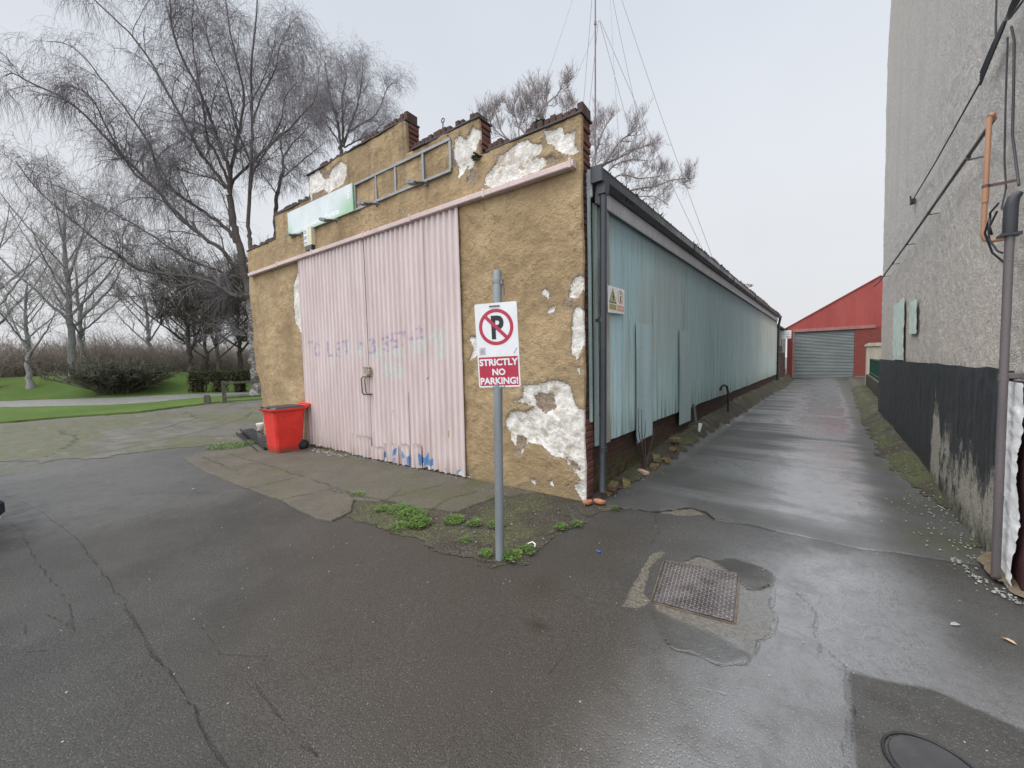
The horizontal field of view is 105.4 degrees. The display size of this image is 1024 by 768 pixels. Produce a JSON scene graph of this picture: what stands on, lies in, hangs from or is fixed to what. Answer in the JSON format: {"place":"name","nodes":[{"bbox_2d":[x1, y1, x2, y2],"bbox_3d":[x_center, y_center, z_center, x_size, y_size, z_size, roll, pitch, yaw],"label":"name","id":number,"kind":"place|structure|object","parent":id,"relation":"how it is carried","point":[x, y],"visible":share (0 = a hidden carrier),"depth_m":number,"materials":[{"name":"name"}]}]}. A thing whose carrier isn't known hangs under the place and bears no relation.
{"place":"outdoors","nodes":[
{"label":"outdoors","id":0,"kind":"place"},
{"bbox_2d":[0,493,228,767],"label":"road","id":1,"kind":"structure","parent":0,"point":[87,679],"depth_m":2.20,"materials":[{"name":"grey asphalt"}]},
{"bbox_2d":[0,500,4,517],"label":"parked car","id":2,"kind":"object","parent":1,"relation":"on","point":[2,507],"visible":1,"depth_m":3.84,"materials":[{"name":"blue paint"}]},
{"bbox_2d":[0,392,248,406],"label":"park path","id":3,"kind":"structure","parent":0,"point":[89,401],"depth_m":21.78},
{"bbox_2d":[0,372,250,400],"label":"lawn","id":4,"kind":"structure","parent":0,"point":[12,389],"depth_m":25.62,"materials":[{"name":"green plant"}]},
{"bbox_2d":[0,184,57,386],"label":"park tree","id":5,"kind":"object","parent":4,"relation":"on","point":[10,222],"visible":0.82,"depth_m":25.12,"materials":[{"name":"grey plant"}]},
{"bbox_2d":[0,245,92,388],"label":"park tree","id":6,"kind":"object","parent":4,"relation":"on","point":[29,349],"visible":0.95,"depth_m":25.25,"materials":[{"name":"grey plant"}]},
{"bbox_2d":[2,216,143,367],"bbox_3d":[-33.186,-6.365,29.975,7.483,11.950,7.622,1,4,30],"label":"park tree","id":7,"kind":"object","parent":4,"relation":"on","point":[80,335],"visible":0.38,"depth_m":29.90,"materials":[{"name":"grey plant"}]},
{"bbox_2d":[0,140,146,375],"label":"park tree","id":8,"kind":"object","parent":4,"relation":"on","point":[71,346],"visible":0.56,"depth_m":27.36,"materials":[{"name":"grey plant"}]},
{"bbox_2d":[22,351,196,395],"bbox_3d":[-25.858,-0.753,25.557,7.046,2.890,5.735,-1,3,0],"label":"evergreen bush","id":9,"kind":"object","parent":4,"relation":"on","point":[110,377],"visible":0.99,"depth_m":24.57,"materials":[{"name":"green plant"}]},
{"bbox_2d":[80,246,190,355],"bbox_3d":[-33.891,-7.002,36.274,7.857,12.548,8.004,-3,4,-33],"label":"park tree","id":10,"kind":"object","parent":4,"relation":"on","point":[148,327],"visible":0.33,"depth_m":35.95,"materials":[{"name":"grey plant"}]},
{"bbox_2d":[105,227,243,371],"bbox_3d":[-25.892,-6.384,31.588,8.784,11.638,10.009,1,4,39],"label":"spreading tree","id":11,"kind":"object","parent":4,"relation":"on","point":[187,310],"visible":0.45,"depth_m":30.22,"materials":[{"name":"grey plant"}]},
{"bbox_2d":[150,258,226,346],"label":"park tree","id":12,"kind":"object","parent":4,"relation":"on","point":[186,298],"visible":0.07,"depth_m":44.88,"materials":[{"name":"grey plant"}]},
{"bbox_2d":[139,253,248,370],"bbox_3d":[-23.765,-5.422,31.123,7.960,9.745,8.336,-1,3,4],"label":"spreading tree","id":13,"kind":"object","parent":4,"relation":"on","point":[218,366],"visible":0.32,"depth_m":30.42,"materials":[{"name":"grey plant"}]},
{"bbox_2d":[141,268,247,370],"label":"spreading tree","id":14,"kind":"object","parent":4,"relation":"on","point":[207,366],"visible":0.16,"depth_m":34.42,"materials":[{"name":"black plant"}]},
{"bbox_2d":[150,234,268,370],"bbox_3d":[-23.854,-6.862,33.742,10.510,12.220,9.223,-1,3,9],"label":"spreading tree","id":15,"kind":"object","parent":4,"relation":"on","point":[240,357],"visible":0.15,"depth_m":31.99,"materials":[{"name":"black plant"}]},
{"bbox_2d":[186,369,250,392],"bbox_3d":[-18.843,-0.206,26.482,6.156,1.651,1.056,-1,3,1],"label":"clipped hedge","id":16,"kind":"object","parent":4,"relation":"on","point":[199,380],"visible":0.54,"depth_m":26.19,"materials":[{"name":"green plant"}]},
{"bbox_2d":[189,254,248,343],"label":"spreading tree","id":17,"kind":"object","parent":4,"relation":"on","point":[220,310],"visible":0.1,"depth_m":29.99,"materials":[{"name":"black plant"}]},
{"bbox_2d":[212,245,247,341],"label":"spreading tree","id":18,"kind":"object","parent":4,"relation":"on","point":[233,270],"visible":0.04,"depth_m":32.28,"materials":[{"name":"black plant"}]},
{"bbox_2d":[0,394,261,423],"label":"lawn","id":19,"kind":"structure","parent":0,"point":[19,414],"depth_m":16.75,"materials":[{"name":"green plant"}]},
{"bbox_2d":[0,0,363,394],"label":"weeping birch","id":20,"kind":"object","parent":19,"relation":"on","point":[160,183],"visible":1,"depth_m":22.71,"materials":[{"name":"grey plant"}]},
{"bbox_2d":[204,395,210,403],"bbox_3d":[-14.582,0.738,18.681,0.220,0.440,0.200,-3,4,-24],"label":"short post","id":21,"kind":"object","parent":19,"relation":"on","point":[207,398],"visible":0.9,"depth_m":18.60,"materials":[{"name":"wood"}]},
{"bbox_2d":[234,86,343,236],"bbox_3d":[-16.180,-16.181,28.880,5.948,13.357,7.117,1,4,39],"label":"birch tree","id":22,"kind":"object","parent":19,"relation":"on","point":[277,193],"visible":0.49,"depth_m":28.83,"materials":[{"name":"grey plant"}]},
{"bbox_2d":[288,23,418,154],"bbox_3d":[-13.612,-23.802,34.364,11.169,14.604,7.557,-1,3,0],"label":"birch tree","id":23,"kind":"object","parent":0,"point":[367,119],"visible":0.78,"depth_m":33.76,"materials":[{"name":"grey plant"}]},
{"bbox_2d":[0,0,890,356],"label":"sky","id":24,"kind":"structure","parent":0,"point":[781,104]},
{"bbox_2d":[0,357,1023,767],"bbox_3d":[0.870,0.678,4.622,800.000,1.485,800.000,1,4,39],"label":"ground","id":25,"kind":"structure","parent":0,"point":[424,657],"depth_m":2.38,"materials":[{"name":"grey asphalt"}]},
{"bbox_2d":[0,319,249,363],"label":"scrub","id":26,"kind":"object","parent":25,"relation":"on","point":[105,335],"visible":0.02,"depth_m":39.43,"materials":[{"name":"plant"}]},
{"bbox_2d":[0,336,249,356],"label":"woods","id":27,"kind":"object","parent":25,"relation":"on","point":[35,341],"visible":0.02,"depth_m":41.78,"materials":[{"name":"grey plant"}]},
{"bbox_2d":[0,327,250,377],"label":"scrub","id":28,"kind":"object","parent":25,"relation":"on","point":[12,361],"visible":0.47,"depth_m":32.01,"materials":[{"name":"plant"}]},
{"bbox_2d":[0,400,263,462],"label":"yard","id":29,"kind":"structure","parent":25,"relation":"on","point":[84,438],"depth_m":10.71,"materials":[{"name":"concrete"}]},
{"bbox_2d":[256,422,263,432],"bbox_3d":[-5.995,1.142,9.823,1.052,0.296,0.412,1,4,30],"label":"plastic container","id":30,"kind":"object","parent":29,"relation":"on","point":[260,427],"visible":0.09,"depth_m":9.86,"materials":[{"name":"white plastic"}]},
{"bbox_2d":[221,381,260,402],"bbox_3d":[-12.401,0.342,19.848,3.785,1.140,0.208,-4,4,-37],"label":"rail fence","id":31,"kind":"object","parent":25,"relation":"on","point":[223,387],"visible":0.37,"depth_m":18.84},
{"bbox_2d":[185,439,536,521],"bbox_3d":[-3.298,1.389,6.651,7.759,0.036,2.583,1,4,39],"label":"concrete apron","id":32,"kind":"object","parent":25,"relation":"on","point":[315,484],"visible":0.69,"depth_m":5.65,"materials":[{"name":"grey concrete"}]},
{"bbox_2d":[205,440,254,449],"bbox_3d":[-6.044,1.301,8.403,0.932,0.050,0.931,1,4,39],"label":"grass tuft","id":33,"kind":"object","parent":32,"relation":"on","point":[244,443],"visible":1,"depth_m":8.38,"materials":[{"name":"green plant"}]},
{"bbox_2d":[236,432,257,450],"bbox_3d":[-5.941,1.288,8.932,0.280,0.075,2.750,-12,11,-41],"label":"trim board","id":34,"kind":"object","parent":32,"relation":"on","point":[242,436],"depth_m":9.25,"materials":[{"name":"black plastic"}]},
{"bbox_2d":[240,428,268,449],"bbox_3d":[-5.888,1.222,9.034,0.280,0.075,2.900,-12,11,-42],"label":"trim board","id":35,"kind":"object","parent":34,"relation":"on","point":[257,438],"depth_m":9.03,"materials":[{"name":"black plastic"}]},
{"bbox_2d":[258,402,310,452],"bbox_3d":[-4.552,0.873,7.901,0.630,0.927,0.807,1,4,35],"label":"wheelie bin","id":36,"kind":"object","parent":32,"relation":"on","point":[284,427],"visible":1,"depth_m":7.68,"materials":[{"name":"plastic"}]},
{"bbox_2d":[350,490,366,495],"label":"weed","id":37,"kind":"object","parent":32,"relation":"on","point":[358,493],"visible":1,"depth_m":5.06,"materials":[{"name":"green plant"}]},
{"bbox_2d":[346,493,620,567],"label":"verge","id":38,"kind":"structure","parent":25,"relation":"on","point":[544,519],"depth_m":4.12,"materials":[{"name":"soil"}]},
{"bbox_2d":[374,503,389,510],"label":"weed","id":39,"kind":"object","parent":38,"relation":"on","point":[383,506],"visible":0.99,"depth_m":4.54,"materials":[{"name":"green plant"}]},
{"bbox_2d":[385,502,411,513],"bbox_3d":[-1.299,1.418,4.500,0.329,0.082,0.315,1,4,39],"label":"weed","id":40,"kind":"object","parent":38,"relation":"on","point":[397,505],"visible":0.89,"depth_m":4.50,"materials":[{"name":"green plant"}]},
{"bbox_2d":[387,520,409,530],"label":"weed","id":41,"kind":"object","parent":38,"relation":"on","point":[401,521],"visible":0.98,"depth_m":4.03,"materials":[{"name":"green plant"}]},
{"bbox_2d":[395,506,427,520],"bbox_3d":[-1.107,1.417,4.316,0.363,0.097,0.352,1,4,39],"label":"weed","id":42,"kind":"object","parent":38,"relation":"on","point":[414,509],"visible":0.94,"depth_m":4.30,"materials":[{"name":"green plant"}]},
{"bbox_2d":[406,515,431,528],"bbox_3d":[-0.972,1.425,4.078,0.278,0.100,0.269,1,4,39],"label":"weed","id":43,"kind":"object","parent":38,"relation":"on","point":[413,520],"visible":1,"depth_m":4.05,"materials":[{"name":"green plant"}]},
{"bbox_2d":[443,513,466,524],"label":"weed","id":44,"kind":"object","parent":38,"relation":"on","point":[453,517],"visible":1,"depth_m":4.16,"materials":[{"name":"green plant"}]},
{"bbox_2d":[458,535,471,543],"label":"weed","id":45,"kind":"object","parent":38,"relation":"on","point":[465,540],"visible":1,"depth_m":3.68,"materials":[{"name":"green plant"}]},
{"bbox_2d":[466,517,480,525],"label":"weed","id":46,"kind":"object","parent":38,"relation":"on","point":[473,521],"visible":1,"depth_m":4.06,"materials":[{"name":"green plant"}]},
{"bbox_2d":[477,547,492,556],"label":"weed","id":47,"kind":"object","parent":38,"relation":"on","point":[484,550],"visible":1,"depth_m":3.41,"materials":[{"name":"green plant"}]},
{"bbox_2d":[486,520,494,527],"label":"weed","id":48,"kind":"object","parent":38,"relation":"on","point":[493,522],"visible":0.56,"depth_m":3.99,"materials":[{"name":"green plant"}]},
{"bbox_2d":[474,270,520,560],"bbox_3d":[-0.096,0.313,3.279,0.376,2.504,0.119,0,3,16],"label":"parking sign","id":49,"kind":"object","parent":38,"relation":"on","point":[496,324],"visible":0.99,"depth_m":3.22,"materials":[{"name":"metal"}]},
{"bbox_2d":[501,548,524,561],"bbox_3d":[0.001,1.459,3.365,0.225,0.067,0.228,1,4,39],"label":"weed","id":50,"kind":"object","parent":38,"relation":"on","point":[519,552],"visible":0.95,"depth_m":3.35,"materials":[{"name":"green plant"}]},
{"bbox_2d":[516,543,536,553],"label":"weed","id":51,"kind":"object","parent":38,"relation":"on","point":[526,545],"visible":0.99,"depth_m":3.46,"materials":[{"name":"green plant"}]},
{"bbox_2d":[553,522,567,529],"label":"weed","id":52,"kind":"object","parent":38,"relation":"on","point":[560,524],"visible":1,"depth_m":3.92,"materials":[{"name":"green plant"}]},
{"bbox_2d":[569,519,583,526],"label":"weed","id":53,"kind":"object","parent":38,"relation":"on","point":[578,524],"visible":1,"depth_m":3.99,"materials":[{"name":"green plant"}]},
{"bbox_2d":[582,499,591,504],"bbox_3d":[0.880,1.381,4.563,0.127,0.055,0.080,-3,4,-30],"label":"brick shard","id":54,"kind":"object","parent":38,"relation":"on","point":[587,502],"visible":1,"depth_m":4.54,"materials":[{"name":"orange brick"}]},
{"bbox_2d":[593,498,604,503],"bbox_3d":[1.023,1.377,4.577,0.151,0.060,0.089,1,4,39],"label":"brick shard","id":55,"kind":"object","parent":38,"relation":"on","point":[598,501],"visible":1,"depth_m":4.55,"materials":[{"name":"orange brick"}]},
{"bbox_2d":[246,101,781,501],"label":"workshop","id":56,"kind":"structure","parent":25,"relation":"on","point":[364,337],"depth_m":5.89,"materials":[{"name":"brown paint"}]},
{"bbox_2d":[284,232,302,237],"bbox_3d":[-4.258,-2.968,7.742,0.310,0.192,0.355,1,4,35],"label":"floodlight","id":57,"kind":"object","parent":56,"relation":"attached to","point":[291,234],"visible":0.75,"depth_m":7.63,"materials":[{"name":"metal"}]},
{"bbox_2d":[303,226,314,250],"bbox_3d":[-4.009,-2.866,7.731,0.300,0.425,0.089,1,4,35],"label":"alarm box","id":58,"kind":"object","parent":56,"relation":"attached to","point":[309,237],"visible":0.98,"depth_m":7.67,"materials":[{"name":"beige plastic"}]},
{"bbox_2d":[319,217,339,222],"bbox_3d":[-3.221,-2.949,7.008,0.310,0.192,0.355,1,4,35],"label":"floodlight","id":59,"kind":"object","parent":56,"relation":"attached to","point":[326,219],"visible":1,"depth_m":6.89,"materials":[{"name":"metal"}]},
{"bbox_2d":[298,239,372,457],"bbox_3d":[-3.414,-0.605,7.426,2.360,3.850,0.135,1,4,35],"label":"door","id":60,"kind":"structure","parent":56,"relation":"in","point":[332,284],"depth_m":7.41,"materials":[{"name":"metal"}]},
{"bbox_2d":[357,201,378,206],"bbox_3d":[-2.275,-2.932,6.338,0.310,0.192,0.355,1,4,35],"label":"floodlight","id":61,"kind":"object","parent":56,"relation":"attached to","point":[363,203],"visible":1,"depth_m":6.23,"materials":[{"name":"metal"}]},
{"bbox_2d":[287,137,452,237],"bbox_3d":[-2.765,-3.286,6.837,4.670,0.500,0.060,1,4,35],"label":"shop sign","id":62,"kind":"object","parent":56,"relation":"attached to","point":[340,202],"visible":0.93,"depth_m":7.01,"materials":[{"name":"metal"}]},
{"bbox_2d":[364,207,465,476],"bbox_3d":[-1.620,-0.572,6.188,2.190,3.865,0.081,1,4,35],"label":"door","id":63,"kind":"structure","parent":56,"relation":"in","point":[412,271],"depth_m":6.11,"materials":[{"name":"pink metal"}]},
{"bbox_2d":[405,179,428,186],"bbox_3d":[-1.312,-2.914,5.657,0.310,0.192,0.355,1,4,35],"label":"floodlight","id":64,"kind":"object","parent":56,"relation":"attached to","point":[412,182],"visible":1,"depth_m":5.54,"materials":[{"name":"metal"}]},
{"bbox_2d":[471,152,481,160],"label":"fern","id":65,"kind":"object","parent":56,"relation":"attached to","point":[474,157],"visible":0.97,"depth_m":5.20,"materials":[{"name":"green plant"}]},
{"bbox_2d":[608,285,623,313],"bbox_3d":[1.367,-1.088,5.097,0.012,0.345,0.510,1,4,39],"label":"hazard sign","id":66,"kind":"object","parent":56,"relation":"attached to","point":[615,300],"visible":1,"depth_m":5.07,"materials":[{"name":"white plastic"}]},
{"bbox_2d":[692,404,696,421],"bbox_3d":[3.817,0.604,8.167,0.062,0.370,0.108,-3,4,-29],"label":"bent pipe","id":67,"kind":"object","parent":56,"relation":"attached to","point":[694,412],"visible":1,"depth_m":8.14,"materials":[{"name":"grey metal"}]},
{"bbox_2d":[719,384,728,412],"bbox_3d":[5.636,0.413,10.334,0.313,0.838,0.100,-2,3,-17],"label":"bent pipe","id":68,"kind":"object","parent":56,"relation":"attached to","point":[722,386],"visible":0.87,"depth_m":10.35,"materials":[{"name":"black metal"}]},
{"bbox_2d":[99,403,1023,749],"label":"stone chips","id":69,"kind":"object","parent":25,"relation":"on","point":[763,569],"visible":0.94,"depth_m":3.46,"materials":[{"name":"grey gravel"}]},
{"bbox_2d":[469,55,699,214],"bbox_3d":[5.829,-18.157,32.092,19.120,15.322,5.711,-1,3,0],"label":"ash tree","id":70,"kind":"object","parent":25,"relation":"on","point":[529,98],"visible":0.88,"depth_m":31.87,"materials":[{"name":"grey plant"}]},
{"bbox_2d":[529,0,711,255],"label":"radio mast","id":71,"kind":"object","parent":25,"relation":"on","point":[616,100],"visible":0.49,"depth_m":24.12,"materials":[{"name":"grey metal"}]},
{"bbox_2d":[650,560,739,624],"bbox_3d":[1.373,1.510,2.885,0.558,0.040,0.691,1,4,29],"label":"manhole cover","id":72,"kind":"object","parent":25,"relation":"in","point":[706,592],"visible":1,"depth_m":2.83,"materials":[{"name":"metal"}]},
{"bbox_2d":[776,324,787,376],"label":"brick outbuilding","id":73,"kind":"structure","parent":25,"relation":"on","point":[782,360],"depth_m":26.15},
{"bbox_2d":[781,330,790,352],"bbox_3d":[17.855,-2.764,25.414,0.530,1.420,0.052,1,4,39],"label":"notice board","id":74,"kind":"object","parent":73,"relation":"attached to","point":[785,334],"visible":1,"depth_m":25.39,"materials":[{"name":"white metal"}]},
{"bbox_2d":[589,373,985,567],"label":"lane","id":75,"kind":"structure","parent":25,"relation":"on","point":[793,458],"depth_m":5.13,"materials":[{"name":"grey asphalt"}]},
{"bbox_2d":[602,488,613,496],"bbox_3d":[1.227,1.364,4.925,0.105,0.068,0.215,14,18,32],"label":"loose brick","id":76,"kind":"object","parent":75,"relation":"on","point":[610,493],"visible":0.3,"depth_m":4.85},
{"bbox_2d":[607,480,618,491],"bbox_3d":[1.280,1.290,4.941,0.105,0.068,0.215,3,7,24],"label":"loose brick","id":77,"kind":"object","parent":76,"relation":"on","point":[612,485],"visible":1,"depth_m":4.87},
{"bbox_2d":[621,478,630,488],"bbox_3d":[1.512,1.331,5.182,0.105,0.068,0.215,17,17,9],"label":"loose brick","id":78,"kind":"object","parent":75,"relation":"on","point":[625,482],"visible":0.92,"depth_m":5.14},
{"bbox_2d":[637,469,648,474],"bbox_3d":[1.896,1.271,5.640,0.090,0.050,0.160,4,4,-24],"label":"loose brick","id":79,"kind":"object","parent":75,"relation":"on","point":[643,471],"visible":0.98,"depth_m":5.59,"materials":[{"name":"pink stone"}]},
{"bbox_2d":[649,462,659,469],"bbox_3d":[2.158,1.246,5.915,0.105,0.068,0.215,1,4,33],"label":"loose brick","id":80,"kind":"object","parent":75,"relation":"on","point":[654,466],"visible":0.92,"depth_m":5.85,"materials":[{"name":"brown brick"}]},
{"bbox_2d":[652,454,659,461],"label":"loose brick","id":81,"kind":"object","parent":80,"relation":"on","point":[655,457],"visible":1,"depth_m":5.98,"materials":[{"name":"brown brick"}]},
{"bbox_2d":[785,275,882,378],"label":"red warehouse","id":82,"kind":"structure","parent":25,"relation":"on","point":[830,340],"depth_m":26.53,"materials":[{"name":"paint"}]},
{"bbox_2d":[864,342,880,384],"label":"gate pier","id":83,"kind":"structure","parent":25,"relation":"on","point":[873,350],"depth_m":18.97,"materials":[{"name":"beige concrete"}]},
{"bbox_2d":[866,374,878,396],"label":"wall","id":84,"kind":"structure","parent":25,"relation":"on","point":[872,383],"depth_m":15.38,"materials":[{"name":"grey concrete"}]},
{"bbox_2d":[869,359,878,379],"bbox_3d":[13.728,-0.508,14.617,0.056,0.800,11.026,1,4,40],"label":"green railing","id":85,"kind":"object","parent":84,"relation":"on","point":[874,369],"visible":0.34,"depth_m":16.15,"materials":[{"name":"metal"}]},
{"bbox_2d":[851,385,981,546],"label":"mossy verge","id":86,"kind":"structure","parent":25,"relation":"on","point":[916,471],"depth_m":6.49,"materials":[{"name":"green plant"}]},
{"bbox_2d":[881,731,974,767],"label":"round cover","id":87,"kind":"object","parent":25,"relation":"in","point":[910,751],"visible":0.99,"depth_m":1.65,"materials":[{"name":"metal"}]},
{"bbox_2d":[873,0,1023,597],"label":"pebbledash house","id":88,"kind":"structure","parent":25,"relation":"on","point":[951,390],"depth_m":4.15,"materials":[{"name":"grey concrete"}]},
{"bbox_2d":[606,374,794,489],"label":"wall foot soil","id":89,"kind":"structure","parent":0,"point":[689,434],"depth_m":8.80,"materials":[{"name":"brown soil"}]},
{"bbox_2d":[635,411,654,469],"bbox_3d":[1.999,0.835,5.833,0.138,0.984,0.658,1,4,39],"label":"dead weed","id":90,"kind":"object","parent":89,"relation":"on","point":[644,461],"visible":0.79,"depth_m":5.72,"materials":[{"name":"brown plant"}]},
{"bbox_2d":[661,457,670,463],"bbox_3d":[2.438,1.216,6.229,0.105,0.068,0.215,-20,-3,-11],"label":"loose brick","id":91,"kind":"object","parent":89,"relation":"on","point":[665,460],"visible":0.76,"depth_m":6.13,"materials":[{"name":"brown brick"}]},
{"bbox_2d":[668,446,676,453],"bbox_3d":[2.751,1.134,6.678,0.105,0.068,0.215,8,11,33],"label":"loose brick","id":92,"kind":"object","parent":89,"relation":"on","point":[673,450],"visible":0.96,"depth_m":6.61,"materials":[{"name":"brown brick"}]},
{"bbox_2d":[669,436,680,442],"bbox_3d":[2.921,0.996,6.980,0.215,0.068,0.105,-6,8,-34],"label":"loose brick","id":93,"kind":"object","parent":89,"relation":"on","point":[675,439],"visible":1,"depth_m":6.93,"materials":[{"name":"brown brick"}]},
{"bbox_2d":[698,423,701,431],"bbox_3d":[3.887,0.912,8.087,0.082,0.200,0.084,11,5,38],"label":"plastic cup","id":94,"kind":"object","parent":89,"relation":"on","point":[699,426],"visible":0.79,"depth_m":8.06,"materials":[{"name":"white plastic"}]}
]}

